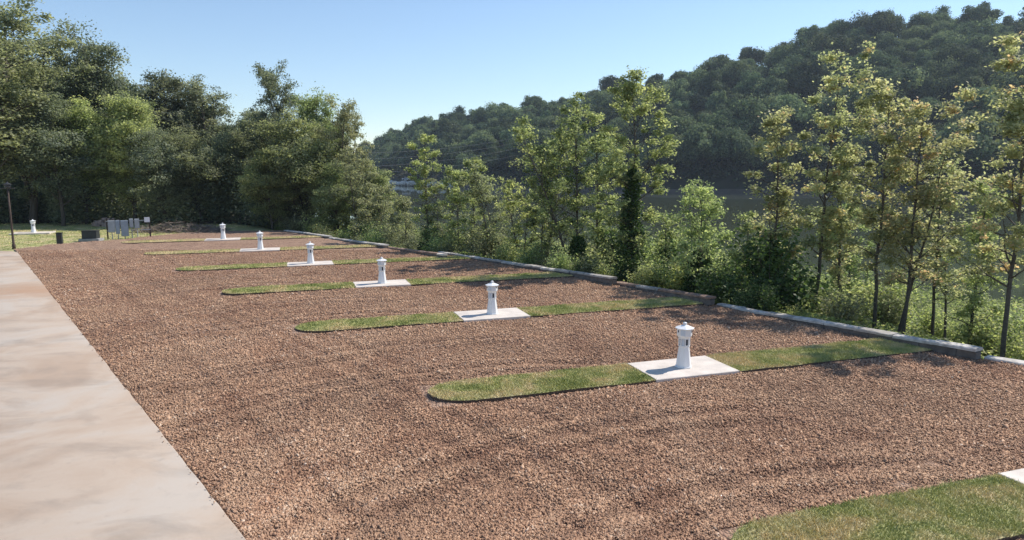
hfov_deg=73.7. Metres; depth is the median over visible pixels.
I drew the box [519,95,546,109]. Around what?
hill tree
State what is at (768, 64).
hill tree
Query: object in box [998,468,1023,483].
concrete pad
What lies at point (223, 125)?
woodland tree
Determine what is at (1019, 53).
hill tree
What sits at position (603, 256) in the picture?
shrub
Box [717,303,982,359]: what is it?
retaining wall
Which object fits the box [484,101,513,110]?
hill tree
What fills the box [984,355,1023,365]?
retaining wall
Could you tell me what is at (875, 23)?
hill tree
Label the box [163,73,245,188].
woodland tree
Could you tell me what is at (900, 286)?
shrub
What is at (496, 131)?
hill tree
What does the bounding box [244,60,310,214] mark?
woodland tree
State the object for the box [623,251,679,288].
shrub
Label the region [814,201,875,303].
bank tree
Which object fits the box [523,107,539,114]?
hill tree
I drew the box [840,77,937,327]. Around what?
bank tree
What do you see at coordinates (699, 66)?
hill tree
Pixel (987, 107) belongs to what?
hill tree
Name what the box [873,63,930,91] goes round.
hill tree
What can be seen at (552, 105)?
hill tree
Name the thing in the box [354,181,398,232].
bank tree
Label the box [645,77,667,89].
hill tree
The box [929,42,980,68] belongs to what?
hill tree
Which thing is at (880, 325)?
bank weeds
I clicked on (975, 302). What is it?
bank tree
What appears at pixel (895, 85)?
hill tree
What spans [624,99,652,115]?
hill tree
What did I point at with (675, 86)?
hill tree
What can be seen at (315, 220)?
shrub
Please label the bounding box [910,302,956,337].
shrub
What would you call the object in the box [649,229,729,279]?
shrub
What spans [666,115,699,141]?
hill tree
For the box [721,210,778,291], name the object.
bank tree
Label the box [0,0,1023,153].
sky
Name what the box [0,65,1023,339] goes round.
ground
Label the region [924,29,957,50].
hill tree
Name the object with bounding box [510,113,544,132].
hill tree
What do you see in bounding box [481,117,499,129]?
hill tree
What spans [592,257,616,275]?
shrub
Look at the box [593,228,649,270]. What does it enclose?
shrub
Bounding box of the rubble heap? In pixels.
[91,217,120,226]
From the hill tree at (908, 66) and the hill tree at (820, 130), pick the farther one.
the hill tree at (908, 66)
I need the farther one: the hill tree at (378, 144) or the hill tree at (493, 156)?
the hill tree at (378, 144)
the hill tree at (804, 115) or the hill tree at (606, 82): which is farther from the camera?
the hill tree at (606, 82)
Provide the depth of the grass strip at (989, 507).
9.18 m
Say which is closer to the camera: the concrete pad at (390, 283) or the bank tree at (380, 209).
the concrete pad at (390, 283)
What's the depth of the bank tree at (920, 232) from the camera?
22.39 m
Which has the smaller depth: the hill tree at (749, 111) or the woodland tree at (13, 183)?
the woodland tree at (13, 183)
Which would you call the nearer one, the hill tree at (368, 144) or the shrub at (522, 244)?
the shrub at (522, 244)
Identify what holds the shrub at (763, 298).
on the ground at (726, 185)
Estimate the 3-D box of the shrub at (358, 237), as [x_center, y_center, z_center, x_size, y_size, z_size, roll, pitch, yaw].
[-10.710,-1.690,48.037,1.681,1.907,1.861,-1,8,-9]
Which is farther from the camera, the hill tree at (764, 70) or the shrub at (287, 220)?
the hill tree at (764, 70)
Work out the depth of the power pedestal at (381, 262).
27.99 m
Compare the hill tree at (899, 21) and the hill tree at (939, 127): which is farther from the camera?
the hill tree at (899, 21)
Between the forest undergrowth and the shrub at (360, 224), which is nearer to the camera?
the shrub at (360, 224)
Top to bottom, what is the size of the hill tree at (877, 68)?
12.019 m
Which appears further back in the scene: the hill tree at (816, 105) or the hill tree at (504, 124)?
the hill tree at (504, 124)
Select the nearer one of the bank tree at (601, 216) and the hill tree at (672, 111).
the bank tree at (601, 216)
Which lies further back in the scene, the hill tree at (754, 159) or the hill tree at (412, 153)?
the hill tree at (412, 153)
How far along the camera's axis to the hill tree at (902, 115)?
242.22 m
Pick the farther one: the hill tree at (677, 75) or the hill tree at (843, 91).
the hill tree at (677, 75)
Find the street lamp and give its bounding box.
[0,182,15,248]
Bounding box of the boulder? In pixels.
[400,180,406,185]
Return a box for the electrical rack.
[106,217,150,238]
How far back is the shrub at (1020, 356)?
20.25 m
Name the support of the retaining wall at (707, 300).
on the ground at (726, 185)
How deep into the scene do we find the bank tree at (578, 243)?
34.99 m
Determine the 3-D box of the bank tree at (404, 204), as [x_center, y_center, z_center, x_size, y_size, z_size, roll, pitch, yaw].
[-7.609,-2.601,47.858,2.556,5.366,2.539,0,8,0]
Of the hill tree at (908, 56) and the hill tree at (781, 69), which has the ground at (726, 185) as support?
the hill tree at (781, 69)
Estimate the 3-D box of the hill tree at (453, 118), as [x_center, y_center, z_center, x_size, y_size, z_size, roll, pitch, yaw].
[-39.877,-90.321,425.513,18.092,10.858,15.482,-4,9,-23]
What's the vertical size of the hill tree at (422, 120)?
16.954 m
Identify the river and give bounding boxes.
[220,185,1023,310]
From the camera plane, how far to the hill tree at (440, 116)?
434.89 m
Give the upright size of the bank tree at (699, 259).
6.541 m
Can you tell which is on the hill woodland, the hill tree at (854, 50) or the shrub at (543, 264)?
the hill tree at (854, 50)
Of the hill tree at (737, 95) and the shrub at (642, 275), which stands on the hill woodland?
the hill tree at (737, 95)
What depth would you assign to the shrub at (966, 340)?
23.56 m
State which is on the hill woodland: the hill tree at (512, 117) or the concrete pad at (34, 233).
the hill tree at (512, 117)
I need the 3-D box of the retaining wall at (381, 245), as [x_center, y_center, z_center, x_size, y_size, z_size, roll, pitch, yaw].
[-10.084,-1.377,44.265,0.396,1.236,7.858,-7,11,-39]
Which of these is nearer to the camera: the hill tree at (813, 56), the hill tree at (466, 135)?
the hill tree at (813, 56)
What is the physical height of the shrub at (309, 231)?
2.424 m
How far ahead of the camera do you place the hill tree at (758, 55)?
352.38 m
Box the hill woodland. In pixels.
[377,18,1023,186]
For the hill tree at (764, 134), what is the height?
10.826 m
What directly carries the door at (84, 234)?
in the utility box
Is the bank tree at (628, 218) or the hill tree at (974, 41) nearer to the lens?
the bank tree at (628, 218)
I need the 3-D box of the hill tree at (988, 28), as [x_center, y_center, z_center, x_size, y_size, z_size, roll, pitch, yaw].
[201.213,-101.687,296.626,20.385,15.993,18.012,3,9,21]
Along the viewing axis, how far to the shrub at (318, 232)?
50.81 m
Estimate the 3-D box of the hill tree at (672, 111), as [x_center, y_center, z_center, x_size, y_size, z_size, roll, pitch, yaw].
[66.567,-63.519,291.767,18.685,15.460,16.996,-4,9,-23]
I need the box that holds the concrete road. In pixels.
[0,251,245,539]
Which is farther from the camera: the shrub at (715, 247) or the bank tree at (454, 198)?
the bank tree at (454, 198)
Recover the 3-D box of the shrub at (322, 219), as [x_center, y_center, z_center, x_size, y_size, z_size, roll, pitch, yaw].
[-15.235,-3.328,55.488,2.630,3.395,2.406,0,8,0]
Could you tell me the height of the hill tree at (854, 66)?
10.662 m
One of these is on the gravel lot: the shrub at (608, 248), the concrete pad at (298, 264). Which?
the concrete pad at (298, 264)
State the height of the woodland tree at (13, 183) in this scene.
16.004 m
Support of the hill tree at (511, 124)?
on the ground at (726, 185)
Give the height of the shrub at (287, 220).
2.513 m
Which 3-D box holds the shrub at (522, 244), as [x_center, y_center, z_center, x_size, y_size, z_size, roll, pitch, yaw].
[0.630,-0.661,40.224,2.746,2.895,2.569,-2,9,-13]
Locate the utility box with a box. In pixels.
[78,230,103,241]
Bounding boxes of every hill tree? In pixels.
[357,151,372,160]
[358,142,371,145]
[368,137,390,152]
[369,155,385,169]
[373,142,396,152]
[373,154,400,171]
[375,146,392,160]
[380,128,400,142]
[381,130,410,146]
[385,143,402,152]
[387,144,408,167]
[397,154,422,167]
[401,122,410,133]
[404,135,441,161]
[406,124,426,137]
[408,119,416,132]
[410,125,433,141]
[413,114,432,127]
[419,117,437,130]
[428,139,456,160]
[430,117,462,139]
[431,113,444,126]
[435,116,458,127]
[440,130,461,143]
[442,142,480,166]
[443,105,467,120]
[453,152,483,171]
[456,126,472,136]
[460,117,473,121]
[460,128,484,140]
[461,119,475,126]
[465,122,485,130]
[465,130,502,152]
[467,106,484,117]
[471,107,489,123]
[478,144,513,168]
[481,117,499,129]
[483,117,508,130]
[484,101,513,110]
[485,125,508,142]
[486,105,512,118]
[486,118,510,129]
[496,106,522,119]
[499,128,518,147]
[501,136,532,161]
[503,111,535,123]
[505,135,519,152]
[507,117,517,128]
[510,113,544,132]
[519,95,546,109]
[522,114,540,124]
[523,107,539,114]
[524,125,557,155]
[524,153,560,173]
[532,100,563,117]
[534,109,553,119]
[539,116,560,129]
[552,120,590,133]
[556,96,571,104]
[559,101,572,114]
[561,138,591,165]
[579,148,629,180]
[580,104,602,121]
[582,89,599,100]
[582,89,613,106]
[587,102,620,128]
[587,132,606,154]
[598,74,635,92]
[599,116,638,133]
[600,88,643,113]
[606,122,641,151]
[622,106,656,127]
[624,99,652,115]
[626,143,659,166]
[629,113,679,147]
[634,84,666,110]
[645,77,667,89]
[645,132,701,166]
[648,73,663,80]
[660,77,692,107]
[661,102,690,119]
[662,99,695,118]
[666,71,685,82]
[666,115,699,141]
[667,88,696,104]
[674,67,705,82]
[680,122,720,160]
[681,92,708,114]
[683,65,706,76]
[685,66,731,96]
[685,110,712,122]
[690,70,731,96]
[690,109,750,137]
[697,110,716,124]
[698,127,754,163]
[702,54,736,73]
[705,88,729,113]
[712,93,772,137]
[716,97,742,110]
[718,58,766,90]
[727,92,758,101]
[730,70,767,97]
[737,46,766,63]
[741,58,754,67]
[742,140,790,167]
[751,65,769,77]
[751,75,788,100]
[755,116,793,142]
[756,93,779,116]
[762,43,794,63]
[762,45,779,70]
[764,90,793,99]
[765,53,806,79]
[766,92,820,126]
[770,37,813,67]
[772,75,797,94]
[774,39,795,47]
[775,139,832,166]
[784,55,831,97]
[787,130,828,150]
[794,24,828,41]
[804,92,832,109]
[805,48,843,73]
[807,30,852,61]
[812,111,859,133]
[817,72,844,92]
[817,95,853,116]
[820,125,864,147]
[827,19,859,35]
[833,82,876,111]
[834,62,866,83]
[836,51,867,73]
[841,34,887,61]
[841,133,876,162]
[843,26,875,44]
[849,9,900,40]
[853,112,892,132]
[855,48,901,69]
[858,66,885,88]
[866,126,923,162]
[868,10,905,38]
[870,73,907,107]
[871,31,907,52]
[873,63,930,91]
[882,46,916,63]
[884,7,905,29]
[886,111,921,132]
[897,62,915,70]
[899,24,934,41]
[901,37,930,52]
[902,10,940,30]
[909,49,937,69]
[913,55,958,88]
[915,76,958,103]
[915,96,947,122]
[917,121,1004,166]
[922,121,947,139]
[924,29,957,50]
[926,19,954,35]
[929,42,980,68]
[931,5,958,24]
[942,109,1003,138]
[944,67,986,96]
[946,32,990,53]
[946,84,1005,115]
[949,22,974,32]
[950,50,1011,83]
[953,15,1001,38]
[955,1,1004,24]
[976,99,1022,136]
[978,32,1023,58]
[986,136,1023,166]
[988,70,1023,95]
[994,50,1023,78]
[995,23,1016,34]
[996,25,1016,36]
[1001,15,1023,27]
[1011,21,1023,37]
[1012,86,1022,98]
[1018,7,1023,21]
[1018,25,1023,38]
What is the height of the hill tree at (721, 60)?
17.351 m
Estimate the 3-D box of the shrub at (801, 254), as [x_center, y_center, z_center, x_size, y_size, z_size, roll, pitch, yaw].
[12.888,0.418,33.606,4.130,4.354,3.864,1,8,3]
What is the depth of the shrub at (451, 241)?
40.44 m
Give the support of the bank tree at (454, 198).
on the ground at (726, 185)
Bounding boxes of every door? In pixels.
[82,232,88,237]
[89,232,95,237]
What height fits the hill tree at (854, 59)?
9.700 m
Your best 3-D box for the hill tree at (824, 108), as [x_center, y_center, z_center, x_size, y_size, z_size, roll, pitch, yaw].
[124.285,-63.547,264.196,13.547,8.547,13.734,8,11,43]
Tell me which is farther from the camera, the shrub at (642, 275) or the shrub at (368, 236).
the shrub at (368, 236)
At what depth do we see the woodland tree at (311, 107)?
59.18 m
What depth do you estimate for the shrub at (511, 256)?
37.34 m
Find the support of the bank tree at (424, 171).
on the ground at (726, 185)
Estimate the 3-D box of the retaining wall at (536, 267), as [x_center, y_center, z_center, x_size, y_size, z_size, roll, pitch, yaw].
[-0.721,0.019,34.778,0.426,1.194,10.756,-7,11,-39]
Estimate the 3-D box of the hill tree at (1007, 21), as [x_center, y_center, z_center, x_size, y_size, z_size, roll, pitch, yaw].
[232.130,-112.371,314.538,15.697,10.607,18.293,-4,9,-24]
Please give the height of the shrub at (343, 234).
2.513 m
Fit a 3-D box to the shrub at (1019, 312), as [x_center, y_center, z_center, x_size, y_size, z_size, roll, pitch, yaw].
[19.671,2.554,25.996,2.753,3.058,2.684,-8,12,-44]
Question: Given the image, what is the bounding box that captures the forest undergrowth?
[0,152,342,229]
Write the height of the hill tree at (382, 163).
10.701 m
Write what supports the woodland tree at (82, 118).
on the ground at (726, 185)
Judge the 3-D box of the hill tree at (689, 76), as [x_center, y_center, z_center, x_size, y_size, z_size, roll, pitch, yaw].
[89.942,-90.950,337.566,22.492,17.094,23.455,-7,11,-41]
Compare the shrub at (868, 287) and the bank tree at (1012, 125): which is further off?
the shrub at (868, 287)
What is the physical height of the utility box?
0.713 m
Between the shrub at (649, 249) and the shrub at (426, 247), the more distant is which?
the shrub at (426, 247)
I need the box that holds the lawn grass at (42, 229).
[0,223,249,249]
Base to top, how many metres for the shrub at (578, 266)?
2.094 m
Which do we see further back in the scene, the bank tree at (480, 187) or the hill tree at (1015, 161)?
the hill tree at (1015, 161)
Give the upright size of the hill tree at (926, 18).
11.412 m
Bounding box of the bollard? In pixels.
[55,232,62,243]
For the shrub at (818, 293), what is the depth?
33.35 m
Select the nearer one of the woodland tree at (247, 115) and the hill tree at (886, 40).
the woodland tree at (247, 115)
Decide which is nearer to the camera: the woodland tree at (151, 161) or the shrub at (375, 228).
the shrub at (375, 228)
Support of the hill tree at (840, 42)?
on the hill woodland
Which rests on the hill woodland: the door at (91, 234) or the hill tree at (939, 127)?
the hill tree at (939, 127)
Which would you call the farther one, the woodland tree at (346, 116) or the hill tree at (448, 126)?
the hill tree at (448, 126)
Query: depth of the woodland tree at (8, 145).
54.27 m
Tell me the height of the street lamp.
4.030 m
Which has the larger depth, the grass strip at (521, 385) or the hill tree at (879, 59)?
the hill tree at (879, 59)
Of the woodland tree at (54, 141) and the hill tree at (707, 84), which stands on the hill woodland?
the hill tree at (707, 84)
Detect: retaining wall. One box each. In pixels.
[284,230,331,237]
[329,237,388,247]
[387,246,438,256]
[437,253,447,257]
[439,251,571,274]
[570,271,616,285]
[617,281,715,305]
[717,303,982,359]
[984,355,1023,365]
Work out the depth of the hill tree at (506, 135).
314.61 m
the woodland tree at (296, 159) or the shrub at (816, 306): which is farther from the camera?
the woodland tree at (296, 159)
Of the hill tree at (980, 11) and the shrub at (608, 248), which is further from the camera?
the hill tree at (980, 11)
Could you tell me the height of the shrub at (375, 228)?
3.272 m
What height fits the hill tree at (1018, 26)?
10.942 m
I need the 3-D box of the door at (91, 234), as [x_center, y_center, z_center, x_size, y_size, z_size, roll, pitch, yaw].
[-27.973,-2.317,45.521,0.405,0.387,0.018,-1,8,-6]
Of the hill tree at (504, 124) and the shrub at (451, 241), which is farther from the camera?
the hill tree at (504, 124)
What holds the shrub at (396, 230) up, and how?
on the ground at (726, 185)
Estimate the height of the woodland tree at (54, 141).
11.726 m
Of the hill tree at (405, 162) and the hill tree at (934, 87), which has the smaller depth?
the hill tree at (934, 87)
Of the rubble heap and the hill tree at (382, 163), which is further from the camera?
the hill tree at (382, 163)
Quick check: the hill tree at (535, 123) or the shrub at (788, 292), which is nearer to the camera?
the shrub at (788, 292)
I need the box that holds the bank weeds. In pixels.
[251,218,1023,358]
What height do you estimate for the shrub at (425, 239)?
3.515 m
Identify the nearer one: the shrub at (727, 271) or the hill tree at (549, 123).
the shrub at (727, 271)
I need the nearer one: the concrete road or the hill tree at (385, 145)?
the concrete road
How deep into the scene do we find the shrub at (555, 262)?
32.19 m
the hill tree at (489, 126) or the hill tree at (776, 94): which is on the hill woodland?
the hill tree at (776, 94)
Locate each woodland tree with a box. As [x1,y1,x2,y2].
[0,0,84,182]
[0,20,101,223]
[0,64,64,214]
[3,89,99,225]
[25,13,159,217]
[43,91,122,223]
[79,87,173,222]
[87,83,156,211]
[115,126,195,222]
[136,66,206,176]
[156,123,233,223]
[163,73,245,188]
[192,109,221,140]
[204,122,233,188]
[206,116,271,223]
[234,149,298,229]
[237,103,275,146]
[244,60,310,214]
[248,105,356,228]
[286,81,354,218]
[300,159,366,234]
[311,93,375,232]
[350,158,394,226]
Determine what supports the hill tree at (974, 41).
on the hill woodland
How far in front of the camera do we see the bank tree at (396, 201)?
54.83 m
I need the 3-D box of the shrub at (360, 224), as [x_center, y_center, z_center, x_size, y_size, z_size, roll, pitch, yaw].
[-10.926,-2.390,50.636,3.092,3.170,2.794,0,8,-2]
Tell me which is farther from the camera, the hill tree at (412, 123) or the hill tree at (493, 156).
the hill tree at (412, 123)
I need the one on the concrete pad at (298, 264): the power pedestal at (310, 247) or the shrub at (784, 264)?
the power pedestal at (310, 247)
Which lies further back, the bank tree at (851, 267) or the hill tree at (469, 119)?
the hill tree at (469, 119)
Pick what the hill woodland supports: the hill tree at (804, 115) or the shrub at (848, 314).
the hill tree at (804, 115)
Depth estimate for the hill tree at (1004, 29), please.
297.65 m
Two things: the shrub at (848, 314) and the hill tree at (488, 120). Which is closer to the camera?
the shrub at (848, 314)
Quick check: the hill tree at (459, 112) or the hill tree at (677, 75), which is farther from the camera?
the hill tree at (459, 112)
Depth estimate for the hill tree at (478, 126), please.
391.04 m
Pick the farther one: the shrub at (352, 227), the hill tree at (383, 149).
the hill tree at (383, 149)
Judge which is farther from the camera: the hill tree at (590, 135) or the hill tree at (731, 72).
the hill tree at (731, 72)
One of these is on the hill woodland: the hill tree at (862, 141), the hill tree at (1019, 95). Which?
the hill tree at (1019, 95)
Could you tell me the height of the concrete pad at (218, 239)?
0.130 m
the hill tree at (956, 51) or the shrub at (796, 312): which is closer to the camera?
the shrub at (796, 312)
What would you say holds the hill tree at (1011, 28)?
on the ground at (726, 185)
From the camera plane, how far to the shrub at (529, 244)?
39.91 m
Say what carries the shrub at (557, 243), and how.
on the ground at (726, 185)
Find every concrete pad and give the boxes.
[8,231,55,234]
[204,237,240,240]
[239,247,279,251]
[287,261,333,266]
[353,279,410,287]
[453,308,529,321]
[628,356,739,382]
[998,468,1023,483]
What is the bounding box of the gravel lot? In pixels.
[15,230,1023,539]
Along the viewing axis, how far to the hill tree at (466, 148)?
324.47 m
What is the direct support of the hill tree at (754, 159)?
on the hill woodland
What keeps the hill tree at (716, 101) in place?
on the ground at (726, 185)
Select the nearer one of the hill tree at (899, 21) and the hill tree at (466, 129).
the hill tree at (899, 21)
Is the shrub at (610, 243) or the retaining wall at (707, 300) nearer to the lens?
the retaining wall at (707, 300)
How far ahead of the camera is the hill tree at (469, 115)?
430.79 m
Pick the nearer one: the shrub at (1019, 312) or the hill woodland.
the shrub at (1019, 312)
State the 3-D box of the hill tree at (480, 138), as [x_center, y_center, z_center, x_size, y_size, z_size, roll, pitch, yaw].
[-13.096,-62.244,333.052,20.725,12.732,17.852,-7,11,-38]
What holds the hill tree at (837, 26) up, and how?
on the hill woodland
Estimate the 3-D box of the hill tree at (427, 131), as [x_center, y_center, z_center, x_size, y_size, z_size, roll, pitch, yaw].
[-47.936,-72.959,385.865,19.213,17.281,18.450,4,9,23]
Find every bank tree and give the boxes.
[327,148,385,227]
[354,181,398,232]
[372,190,410,228]
[385,195,419,244]
[404,132,449,242]
[420,169,470,239]
[435,165,482,248]
[454,162,516,257]
[456,155,497,238]
[489,177,546,259]
[508,91,616,267]
[508,129,580,255]
[563,131,626,255]
[591,65,683,282]
[643,210,690,275]
[657,176,736,293]
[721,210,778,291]
[742,105,813,285]
[778,37,890,307]
[811,137,875,299]
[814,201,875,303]
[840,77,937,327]
[854,99,985,334]
[907,147,1001,340]
[930,179,1023,345]
[937,31,1023,357]
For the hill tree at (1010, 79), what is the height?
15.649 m
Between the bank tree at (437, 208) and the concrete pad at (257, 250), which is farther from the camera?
the bank tree at (437, 208)
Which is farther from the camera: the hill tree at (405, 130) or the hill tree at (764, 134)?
the hill tree at (405, 130)
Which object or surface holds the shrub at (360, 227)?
on the ground at (726, 185)
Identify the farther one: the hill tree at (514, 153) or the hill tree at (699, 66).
the hill tree at (699, 66)
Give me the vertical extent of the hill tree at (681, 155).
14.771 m
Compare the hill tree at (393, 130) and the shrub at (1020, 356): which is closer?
the shrub at (1020, 356)
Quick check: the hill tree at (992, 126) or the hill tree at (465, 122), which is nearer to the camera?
the hill tree at (992, 126)
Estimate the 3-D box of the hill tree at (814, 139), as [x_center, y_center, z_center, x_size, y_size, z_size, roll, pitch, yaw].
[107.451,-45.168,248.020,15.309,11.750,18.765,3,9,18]
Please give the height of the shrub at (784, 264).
4.261 m
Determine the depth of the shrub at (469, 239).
39.39 m
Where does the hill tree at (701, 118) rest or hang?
on the hill woodland
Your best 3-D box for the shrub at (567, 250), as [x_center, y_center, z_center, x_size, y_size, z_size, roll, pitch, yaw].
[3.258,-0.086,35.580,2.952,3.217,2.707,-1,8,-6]
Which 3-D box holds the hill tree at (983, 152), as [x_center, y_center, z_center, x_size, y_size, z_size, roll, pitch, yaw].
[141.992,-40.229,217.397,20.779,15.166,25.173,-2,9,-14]
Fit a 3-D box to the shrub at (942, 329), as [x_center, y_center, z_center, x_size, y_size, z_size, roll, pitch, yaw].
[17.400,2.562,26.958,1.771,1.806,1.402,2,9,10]
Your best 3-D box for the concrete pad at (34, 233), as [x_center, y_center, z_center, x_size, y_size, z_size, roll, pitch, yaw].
[-35.900,-2.755,51.144,2.600,0.120,1.500,-3,9,-18]
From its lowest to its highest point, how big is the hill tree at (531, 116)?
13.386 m
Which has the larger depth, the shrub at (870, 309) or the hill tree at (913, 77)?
the hill tree at (913, 77)
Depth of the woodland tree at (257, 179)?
54.55 m
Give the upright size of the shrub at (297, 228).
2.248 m
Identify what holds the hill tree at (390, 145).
on the hill woodland
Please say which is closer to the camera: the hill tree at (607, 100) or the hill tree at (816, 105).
the hill tree at (816, 105)
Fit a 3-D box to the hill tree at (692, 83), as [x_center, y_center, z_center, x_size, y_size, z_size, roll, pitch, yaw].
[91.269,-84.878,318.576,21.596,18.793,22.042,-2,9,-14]
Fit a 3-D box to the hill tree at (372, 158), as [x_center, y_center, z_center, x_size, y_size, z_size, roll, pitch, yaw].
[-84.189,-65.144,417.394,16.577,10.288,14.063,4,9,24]
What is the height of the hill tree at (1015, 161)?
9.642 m
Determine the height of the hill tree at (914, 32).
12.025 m
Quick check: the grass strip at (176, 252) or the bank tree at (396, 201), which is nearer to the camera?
the grass strip at (176, 252)
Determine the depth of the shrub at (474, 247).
38.79 m
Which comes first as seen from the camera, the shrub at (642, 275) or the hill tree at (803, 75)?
the shrub at (642, 275)
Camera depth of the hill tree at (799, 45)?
308.87 m
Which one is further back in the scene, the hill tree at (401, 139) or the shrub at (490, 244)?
the hill tree at (401, 139)
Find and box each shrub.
[275,216,301,230]
[280,216,305,231]
[295,205,329,233]
[302,219,333,233]
[304,221,328,233]
[310,213,339,234]
[315,226,334,235]
[330,230,350,238]
[334,223,358,239]
[346,220,373,240]
[348,219,378,239]
[349,218,370,237]
[350,234,365,240]
[356,229,385,243]
[363,221,395,239]
[369,222,402,244]
[372,219,415,245]
[390,231,422,249]
[411,222,445,250]
[418,232,448,251]
[429,219,471,252]
[429,237,457,252]
[448,227,494,257]
[452,241,486,255]
[461,226,499,256]
[466,241,491,257]
[473,231,510,258]
[488,241,528,261]
[504,236,545,256]
[509,237,546,265]
[513,237,538,252]
[526,240,561,265]
[528,242,568,263]
[531,255,552,267]
[542,238,568,254]
[545,244,579,269]
[550,239,601,263]
[566,254,603,273]
[567,256,600,273]
[581,239,616,270]
[589,225,650,265]
[591,223,657,268]
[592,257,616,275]
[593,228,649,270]
[603,248,647,282]
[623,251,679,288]
[624,254,666,286]
[627,228,686,252]
[631,258,676,284]
[639,226,681,265]
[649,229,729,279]
[655,263,690,290]
[661,256,695,288]
[684,237,724,268]
[690,262,753,304]
[699,277,735,304]
[710,256,753,297]
[715,238,730,268]
[718,284,778,311]
[721,218,836,313]
[725,244,811,301]
[726,272,783,312]
[744,239,817,278]
[782,301,811,317]
[802,281,857,320]
[803,275,843,311]
[810,273,866,308]
[811,277,891,326]
[815,288,876,326]
[847,275,901,324]
[859,264,927,333]
[861,281,920,330]
[862,278,909,318]
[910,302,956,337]
[930,316,985,341]
[943,300,1023,358]
[949,324,994,354]
[986,324,1023,359]
[991,303,1023,346]
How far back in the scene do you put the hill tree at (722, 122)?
254.62 m
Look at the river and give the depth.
120.15 m
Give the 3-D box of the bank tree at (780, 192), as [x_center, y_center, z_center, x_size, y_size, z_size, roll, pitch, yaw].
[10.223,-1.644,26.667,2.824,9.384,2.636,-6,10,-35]
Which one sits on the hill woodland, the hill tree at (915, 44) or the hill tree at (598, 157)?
the hill tree at (598, 157)
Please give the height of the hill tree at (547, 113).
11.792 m
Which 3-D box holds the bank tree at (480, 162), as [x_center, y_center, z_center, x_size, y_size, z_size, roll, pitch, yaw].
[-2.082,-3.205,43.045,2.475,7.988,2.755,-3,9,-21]
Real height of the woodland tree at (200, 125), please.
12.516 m
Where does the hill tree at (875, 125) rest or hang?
on the ground at (726, 185)
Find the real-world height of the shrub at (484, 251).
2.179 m
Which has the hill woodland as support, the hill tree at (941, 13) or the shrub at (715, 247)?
the hill tree at (941, 13)
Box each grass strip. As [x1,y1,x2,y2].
[121,235,323,243]
[144,244,378,254]
[176,255,470,271]
[221,271,573,295]
[295,297,703,332]
[427,337,931,402]
[730,473,1023,539]
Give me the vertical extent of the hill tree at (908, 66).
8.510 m
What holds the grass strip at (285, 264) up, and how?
on the gravel lot
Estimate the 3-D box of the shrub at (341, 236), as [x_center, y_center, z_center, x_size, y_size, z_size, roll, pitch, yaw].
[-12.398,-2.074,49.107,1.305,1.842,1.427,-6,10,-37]
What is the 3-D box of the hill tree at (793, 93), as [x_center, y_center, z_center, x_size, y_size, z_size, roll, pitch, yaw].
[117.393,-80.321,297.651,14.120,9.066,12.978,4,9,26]
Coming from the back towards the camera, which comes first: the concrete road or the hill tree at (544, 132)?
the hill tree at (544, 132)
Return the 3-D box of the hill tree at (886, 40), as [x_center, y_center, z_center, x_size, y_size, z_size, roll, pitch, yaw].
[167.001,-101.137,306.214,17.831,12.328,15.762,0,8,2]
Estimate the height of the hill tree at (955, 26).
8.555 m
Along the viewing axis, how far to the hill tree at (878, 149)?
231.35 m
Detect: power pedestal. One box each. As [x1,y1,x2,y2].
[30,219,35,232]
[220,223,225,238]
[256,231,263,249]
[305,242,314,263]
[376,257,386,283]
[486,281,497,314]
[675,322,693,368]
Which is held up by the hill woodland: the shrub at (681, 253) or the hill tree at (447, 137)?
the hill tree at (447, 137)
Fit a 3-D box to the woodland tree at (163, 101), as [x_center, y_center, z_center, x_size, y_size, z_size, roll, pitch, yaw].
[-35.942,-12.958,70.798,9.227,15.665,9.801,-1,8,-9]
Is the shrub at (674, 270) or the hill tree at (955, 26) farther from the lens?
the hill tree at (955, 26)
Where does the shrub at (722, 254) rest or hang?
on the ground at (726, 185)
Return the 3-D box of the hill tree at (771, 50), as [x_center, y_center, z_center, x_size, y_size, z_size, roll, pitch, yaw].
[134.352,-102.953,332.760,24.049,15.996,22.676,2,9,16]
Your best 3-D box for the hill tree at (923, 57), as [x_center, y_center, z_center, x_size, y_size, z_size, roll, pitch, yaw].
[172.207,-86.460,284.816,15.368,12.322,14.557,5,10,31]
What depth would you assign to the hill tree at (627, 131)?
271.89 m
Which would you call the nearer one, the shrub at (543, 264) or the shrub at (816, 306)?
the shrub at (816, 306)
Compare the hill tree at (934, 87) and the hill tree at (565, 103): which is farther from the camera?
the hill tree at (565, 103)
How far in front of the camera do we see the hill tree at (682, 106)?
296.97 m
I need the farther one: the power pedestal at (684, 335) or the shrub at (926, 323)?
the shrub at (926, 323)
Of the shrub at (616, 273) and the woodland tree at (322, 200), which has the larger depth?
the woodland tree at (322, 200)
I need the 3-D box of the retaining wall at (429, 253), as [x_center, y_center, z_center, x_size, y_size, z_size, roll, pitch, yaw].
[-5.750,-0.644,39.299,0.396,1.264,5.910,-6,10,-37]
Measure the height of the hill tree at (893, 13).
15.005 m
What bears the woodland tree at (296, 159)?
on the ground at (726, 185)
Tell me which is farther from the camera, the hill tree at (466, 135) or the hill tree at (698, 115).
the hill tree at (466, 135)
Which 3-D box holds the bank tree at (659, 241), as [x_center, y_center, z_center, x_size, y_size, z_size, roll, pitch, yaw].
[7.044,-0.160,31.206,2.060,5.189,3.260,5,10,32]
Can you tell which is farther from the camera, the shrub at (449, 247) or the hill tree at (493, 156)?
the hill tree at (493, 156)
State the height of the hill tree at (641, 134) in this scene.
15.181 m
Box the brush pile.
[129,219,234,233]
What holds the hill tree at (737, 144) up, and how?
on the hill woodland
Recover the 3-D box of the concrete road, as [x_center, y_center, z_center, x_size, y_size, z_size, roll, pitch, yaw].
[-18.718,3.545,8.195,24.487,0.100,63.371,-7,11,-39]

